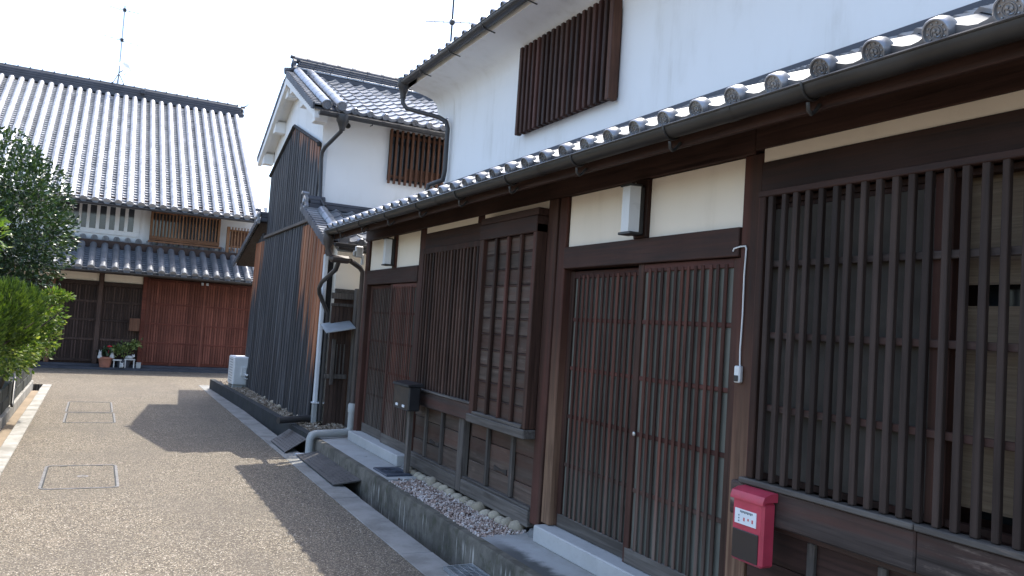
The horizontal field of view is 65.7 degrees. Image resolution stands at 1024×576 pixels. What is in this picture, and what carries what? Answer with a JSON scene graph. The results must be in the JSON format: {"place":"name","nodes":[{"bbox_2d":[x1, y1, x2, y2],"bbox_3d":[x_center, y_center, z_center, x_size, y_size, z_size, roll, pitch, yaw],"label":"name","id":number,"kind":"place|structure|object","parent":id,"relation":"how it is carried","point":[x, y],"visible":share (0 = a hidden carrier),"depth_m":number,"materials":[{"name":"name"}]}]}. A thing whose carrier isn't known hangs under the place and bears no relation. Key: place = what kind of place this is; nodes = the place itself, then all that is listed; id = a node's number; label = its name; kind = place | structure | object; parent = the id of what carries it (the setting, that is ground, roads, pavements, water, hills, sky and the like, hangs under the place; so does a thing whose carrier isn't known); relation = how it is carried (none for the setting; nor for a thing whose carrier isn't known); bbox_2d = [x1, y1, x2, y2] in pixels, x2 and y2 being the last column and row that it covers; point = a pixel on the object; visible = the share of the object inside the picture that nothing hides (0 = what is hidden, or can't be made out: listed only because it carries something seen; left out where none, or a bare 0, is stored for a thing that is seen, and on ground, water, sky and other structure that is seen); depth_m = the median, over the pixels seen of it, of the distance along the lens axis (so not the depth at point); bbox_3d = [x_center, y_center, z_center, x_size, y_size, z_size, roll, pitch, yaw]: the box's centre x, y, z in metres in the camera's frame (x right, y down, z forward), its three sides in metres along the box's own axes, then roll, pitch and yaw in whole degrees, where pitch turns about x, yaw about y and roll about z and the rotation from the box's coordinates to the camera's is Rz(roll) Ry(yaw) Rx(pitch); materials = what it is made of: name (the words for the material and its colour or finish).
{"place":"outdoors","nodes":[
{"label":"outdoors","id":0,"kind":"place"},
{"bbox_2d":[0,209,11,268],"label":"broadleaf shrub","id":1,"kind":"object","parent":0,"point":[3,221],"visible":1,"depth_m":8.63,"materials":[{"name":"green plant"}]},
{"bbox_2d":[0,274,48,350],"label":"juniper bush","id":2,"kind":"object","parent":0,"point":[20,318],"visible":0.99,"depth_m":9.50,"materials":[{"name":"green plant"}]},
{"bbox_2d":[0,125,81,293],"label":"camellia tree","id":3,"kind":"object","parent":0,"point":[34,183],"visible":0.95,"depth_m":11.12,"materials":[{"name":"green plant"}]},
{"bbox_2d":[0,368,424,575],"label":"lane","id":4,"kind":"structure","parent":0,"point":[209,485],"depth_m":6.75,"materials":[{"name":"beige asphalt"}]},
{"bbox_2d":[38,464,118,489],"bbox_3d":[-4.069,1.773,7.474,0.635,0.006,1.130,5,-3,-27],"label":"manhole cover","id":5,"kind":"object","parent":4,"relation":"on","point":[55,477],"visible":1,"depth_m":7.42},
{"bbox_2d":[65,402,112,412],"bbox_3d":[-6.621,1.863,12.430,0.640,0.005,1.380,5,-3,-27],"label":"manhole cover","id":6,"kind":"object","parent":4,"relation":"on","point":[104,407],"visible":1,"depth_m":12.38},
{"bbox_2d":[63,413,115,422],"bbox_3d":[-6.005,1.844,11.274,0.645,0.005,1.100,5,-3,-27],"label":"manhole cover","id":7,"kind":"object","parent":4,"relation":"on","point":[89,417],"visible":1,"depth_m":11.23,"materials":[{"name":"beige concrete"}]},
{"bbox_2d":[0,0,508,211],"label":"sky","id":8,"kind":"structure","parent":0,"point":[235,52],"materials":[{"name":"white"}]},
{"bbox_2d":[313,436,594,575],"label":"apron","id":9,"kind":"object","parent":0,"point":[446,539],"visible":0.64,"depth_m":6.15,"materials":[{"name":"concrete"}]},
{"bbox_2d":[373,467,411,476],"bbox_3d":[-1.169,1.795,7.739,0.260,0.029,0.420,5,-3,-27],"label":"drain cover","id":10,"kind":"object","parent":9,"relation":"on","point":[392,471],"visible":0.98,"depth_m":7.67,"materials":[{"name":"metal"}]},
{"bbox_2d":[393,380,422,472],"bbox_3d":[-1.014,1.346,7.602,0.185,0.890,0.450,5,-3,-27],"label":"black mailbox","id":11,"kind":"object","parent":10,"relation":"on","point":[407,393],"visible":1,"depth_m":7.61,"materials":[{"name":"metal"}]},
{"bbox_2d":[389,478,527,536],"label":"gravel","id":12,"kind":"structure","parent":0,"point":[458,512],"depth_m":6.36,"materials":[{"name":"grey gravel"}]},
{"label":"ground","id":13,"kind":"structure","parent":0,"visible":0},
{"bbox_2d":[0,380,32,430],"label":"garden kerb","id":14,"kind":"structure","parent":13,"relation":"on","point":[8,413],"depth_m":11.80,"materials":[{"name":"concrete"}]},
{"bbox_2d":[0,365,32,414],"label":"block wall","id":15,"kind":"structure","parent":14,"relation":"on","point":[6,390],"depth_m":11.28,"materials":[{"name":"grey concrete"}]},
{"bbox_2d":[10,373,15,406],"bbox_3d":[-7.115,1.450,11.298,0.080,0.436,0.583,6,-4,-37],"label":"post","id":16,"kind":"object","parent":15,"relation":"hanging from","point":[13,392],"visible":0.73,"depth_m":11.23,"materials":[{"name":"white metal"}]},
{"bbox_2d":[0,285,75,388],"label":"hedge bush","id":17,"kind":"object","parent":15,"relation":"on","point":[22,357],"visible":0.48,"depth_m":10.70,"materials":[{"name":"green plant"}]},
{"bbox_2d":[0,391,37,446],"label":"sandy gutter","id":18,"kind":"object","parent":13,"relation":"on","point":[5,431],"visible":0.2,"depth_m":11.17,"materials":[{"name":"beige sand"}]},
{"bbox_2d":[0,384,51,475],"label":"pale edge strip","id":19,"kind":"object","parent":13,"relation":"on","point":[12,440],"visible":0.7,"depth_m":9.91,"materials":[{"name":"concrete"}]},
{"bbox_2d":[33,364,227,373],"bbox_3d":[-10.345,2.125,19.526,28.000,0.390,0.445,5,-3,-27],"label":"stone step","id":20,"kind":"object","parent":13,"relation":"on","point":[129,369],"visible":0.11,"depth_m":19.73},
{"bbox_2d":[96,345,112,366],"bbox_3d":[-10.014,1.674,19.582,0.363,0.556,0.403,2,-3,23],"label":"flower pot","id":21,"kind":"object","parent":20,"relation":"on","point":[104,361],"visible":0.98,"depth_m":19.47,"materials":[{"name":"ceramic"}]},
{"bbox_2d":[113,359,121,367],"bbox_3d":[-9.779,1.868,19.614,0.200,0.205,0.120,5,-3,-27],"label":"ornament bench","id":22,"kind":"object","parent":20,"relation":"on","point":[114,360],"visible":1,"depth_m":19.56,"materials":[{"name":"white plastic"}]},
{"bbox_2d":[107,338,142,367],"bbox_3d":[-9.651,1.594,19.735,0.820,0.780,0.684,5,-3,-27],"label":"potted shrub","id":23,"kind":"object","parent":20,"relation":"on","point":[123,347],"visible":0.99,"depth_m":19.68,"materials":[{"name":"green plant"}]},
{"bbox_2d":[124,359,134,367],"bbox_3d":[-9.540,1.881,19.761,0.240,0.225,0.180,5,-3,-27],"label":"ornament stool","id":24,"kind":"object","parent":20,"relation":"on","point":[129,359],"visible":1,"depth_m":19.69,"materials":[{"name":"white plastic"}]},
{"bbox_2d":[0,62,267,370],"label":"merchant house","id":25,"kind":"structure","parent":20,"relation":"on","point":[167,191],"depth_m":20.91,"materials":[{"name":"white paint"}]},
{"bbox_2d":[25,280,49,359],"bbox_3d":[-11.737,0.765,19.054,0.990,1.908,0.053,5,-3,-27],"label":"screen door","id":26,"kind":"structure","parent":25,"relation":"in","point":[28,280],"depth_m":19.24,"materials":[{"name":"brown wood"}]},
{"bbox_2d":[48,283,98,361],"bbox_3d":[-10.801,0.852,19.541,0.950,1.908,0.053,5,-3,-27],"label":"sliding door","id":27,"kind":"structure","parent":25,"relation":"in","point":[77,344],"depth_m":19.58,"materials":[{"name":"brown wood"}]},
{"bbox_2d":[48,200,140,236],"bbox_3d":[-10.662,-1.826,20.275,2.080,0.840,0.043,5,-3,-27],"label":"slit window","id":28,"kind":"structure","parent":25,"relation":"in","point":[100,219],"depth_m":20.38,"materials":[{"name":"white paint"}]},
{"bbox_2d":[96,286,142,363],"bbox_3d":[-9.898,0.936,20.010,0.912,1.908,0.053,5,-3,-27],"label":"sliding door","id":29,"kind":"structure","parent":25,"relation":"in","point":[119,304],"depth_m":19.99,"materials":[{"name":"brown wood"}]},
{"bbox_2d":[104,6,139,86],"bbox_3d":[-12.343,-7.602,25.046,0.540,2.675,1.013,1,-4,42],"label":"tv antenna","id":30,"kind":"object","parent":25,"relation":"on","point":[121,39],"visible":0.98,"depth_m":25.04,"materials":[{"name":"black metal"}]},
{"bbox_2d":[119,61,132,75],"bbox_3d":[-12.146,-6.902,24.893,0.425,0.455,0.399,5,-3,-16],"label":"satellite dish","id":31,"kind":"object","parent":30,"relation":"attached to","point":[126,67],"visible":1,"depth_m":24.96,"materials":[{"name":"white plastic"}]},
{"bbox_2d":[141,278,203,366],"bbox_3d":[-8.787,0.909,20.551,1.386,2.218,0.066,5,-3,-27],"label":"red sliding door","id":32,"kind":"structure","parent":25,"relation":"in","point":[173,310],"depth_m":20.53,"materials":[{"name":"brown wood"}]},
{"bbox_2d":[148,211,220,248],"bbox_3d":[-8.713,-1.566,21.178,1.800,0.870,0.240,5,-3,-27],"label":"lattice window","id":33,"kind":"structure","parent":25,"relation":"in","point":[167,228],"depth_m":21.15,"materials":[{"name":"beige wood"}]},
{"bbox_2d":[197,283,251,367],"bbox_3d":[-7.573,1.020,21.148,1.396,2.218,0.066,5,-3,-27],"label":"red sliding door","id":34,"kind":"structure","parent":25,"relation":"in","point":[225,311],"depth_m":21.07,"materials":[{"name":"brown wood"}]},
{"bbox_2d":[136,362,140,367],"bbox_3d":[-9.371,1.939,19.871,0.120,0.143,0.110,5,-3,-27],"label":"grey crate","id":35,"kind":"object","parent":20,"relation":"on","point":[138,364],"visible":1,"depth_m":19.83,"materials":[{"name":"plastic"}]},
{"bbox_2d":[209,379,310,452],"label":"kerb","id":36,"kind":"structure","parent":13,"relation":"on","point":[266,417],"depth_m":12.24,"materials":[{"name":"grey stone"}]},
{"bbox_2d":[219,380,346,430],"bbox_3d":[-3.801,2.137,13.434,1.184,0.593,7.834,5,-3,-29],"label":"gravel bed","id":37,"kind":"object","parent":13,"relation":"on","point":[278,405],"visible":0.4,"depth_m":12.23,"materials":[{"name":"brown gravel"}]},
{"bbox_2d":[228,355,247,387],"bbox_3d":[-5.231,1.622,15.306,0.377,0.595,0.813,5,-3,-27],"label":"air conditioner","id":38,"kind":"object","parent":37,"relation":"on","point":[237,371],"visible":0.83,"depth_m":15.09,"materials":[{"name":"white plastic"}]},
{"bbox_2d":[320,289,358,426],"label":"passage gate","id":39,"kind":"structure","parent":37,"relation":"on","point":[339,326],"depth_m":10.54,"materials":[{"name":"brown wood"}]},
{"bbox_2d":[233,55,447,424],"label":"storehouse","id":40,"kind":"structure","parent":37,"relation":"on","point":[339,142],"depth_m":12.20,"materials":[{"name":"white paint"}]},
{"bbox_2d":[386,129,444,188],"bbox_3d":[-1.477,-1.981,12.328,0.925,0.840,0.073,5,-3,-27],"label":"barred window","id":41,"kind":"structure","parent":40,"relation":"in","point":[414,159],"depth_m":12.30,"materials":[{"name":"brown wood"}]},
{"bbox_2d":[198,385,450,575],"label":"edge strip","id":42,"kind":"object","parent":13,"relation":"on","point":[422,559],"visible":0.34,"depth_m":6.85,"materials":[{"name":"concrete"}]},
{"bbox_2d":[271,429,305,452],"bbox_3d":[-2.818,1.911,9.973,0.304,0.129,1.150,5,-3,-27],"label":"channel cover","id":43,"kind":"object","parent":42,"relation":"on","point":[287,440],"visible":1,"depth_m":9.90,"materials":[{"name":"metal"}]},
{"bbox_2d":[295,451,360,485],"bbox_3d":[-2.042,1.927,8.585,0.260,0.064,1.910,5,-3,-27],"label":"channel cover","id":44,"kind":"object","parent":42,"relation":"on","point":[330,471],"visible":1,"depth_m":8.40,"materials":[{"name":"metal"}]},
{"bbox_2d":[443,563,489,575],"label":"drain grate","id":45,"kind":"object","parent":42,"relation":"on","point":[471,569],"visible":1,"depth_m":5.28,"materials":[{"name":"grey metal"}]},
{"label":"channel bed","id":46,"kind":"structure","parent":0,"visible":0},
{"bbox_2d":[305,0,1023,575],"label":"townhouse","id":47,"kind":"structure","parent":46,"relation":"on","point":[849,174],"depth_m":4.32,"materials":[{"name":"brown wood"}]},
{"bbox_2d":[353,246,363,264],"bbox_3d":[-1.925,-0.409,9.939,0.135,0.230,0.070,5,-3,-27],"label":"sensor light","id":48,"kind":"object","parent":47,"relation":"attached to","point":[358,252],"visible":1,"depth_m":9.91,"materials":[{"name":"white plastic"}]},
{"bbox_2d":[361,285,390,439],"bbox_3d":[-1.560,0.851,9.314,0.037,1.778,0.925,5,-3,-27],"label":"lattice door","id":49,"kind":"structure","parent":47,"relation":"in","point":[380,294],"depth_m":9.38,"materials":[{"name":"brown wood"}]},
{"bbox_2d":[381,238,395,265],"bbox_3d":[-1.385,-0.403,8.912,0.117,0.308,0.124,5,-3,-27],"label":"wall lamp","id":50,"kind":"object","parent":47,"relation":"attached to","point":[389,251],"visible":1,"depth_m":8.87,"materials":[{"name":"white metal"}]},
{"bbox_2d":[380,283,416,453],"bbox_3d":[-1.214,0.835,8.565,0.037,1.778,0.865,5,-3,-27],"label":"lattice door","id":51,"kind":"structure","parent":47,"relation":"in","point":[400,336],"depth_m":8.59,"materials":[{"name":"brown wood"}]},
{"bbox_2d":[413,240,479,400],"bbox_3d":[-0.571,0.296,7.369,0.088,1.398,1.505,5,-3,-27],"label":"lattice window","id":52,"kind":"structure","parent":47,"relation":"in","point":[448,280],"depth_m":7.35,"materials":[{"name":"brown wood"}]},
{"bbox_2d":[425,0,477,41],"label":"tv antenna","id":53,"kind":"object","parent":47,"relation":"attached to","point":[451,22],"visible":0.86,"depth_m":17.44,"materials":[{"name":"black metal"}]},
{"bbox_2d":[515,0,622,135],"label":"barred window","id":54,"kind":"structure","parent":47,"relation":"in","point":[571,69],"depth_m":7.45,"materials":[{"name":"brown wood"}]},
{"bbox_2d":[555,268,638,557],"bbox_3d":[0.578,0.769,5.216,0.037,1.788,0.878,5,-3,-27],"label":"lattice door","id":55,"kind":"structure","parent":47,"relation":"in","point":[591,493],"depth_m":5.21,"materials":[{"name":"brown wood"}]},
{"bbox_2d":[618,183,644,235],"bbox_3d":[0.737,-0.475,4.842,0.117,0.308,0.124,5,-3,-27],"label":"wall lamp","id":56,"kind":"object","parent":47,"relation":"attached to","point":[633,203],"visible":1,"depth_m":4.80,"materials":[{"name":"white metal"}]},
{"bbox_2d":[622,257,740,575],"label":"lattice door","id":57,"kind":"structure","parent":47,"relation":"in","point":[682,398],"depth_m":4.41,"materials":[{"name":"brown wood"}]},
{"bbox_2d":[732,245,746,382],"bbox_3d":[1.146,0.130,4.044,0.032,0.699,0.105,5,-3,-27],"label":"doorbell","id":58,"kind":"object","parent":47,"relation":"attached to","point":[738,372],"visible":1,"depth_m":4.01,"materials":[{"name":"white plastic"}]},
{"bbox_2d":[730,485,777,568],"bbox_3d":[1.104,1.093,3.638,0.091,0.333,0.205,5,-3,-27],"label":"red mailbox","id":59,"kind":"object","parent":47,"relation":"attached to","point":[753,526],"visible":1,"depth_m":3.58,"materials":[{"name":"plastic"}]},
{"bbox_2d":[746,147,1023,550],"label":"projecting lattice window","id":60,"kind":"structure","parent":47,"relation":"in","point":[866,389],"depth_m":3.14,"materials":[{"name":"brown wood"}]}
]}

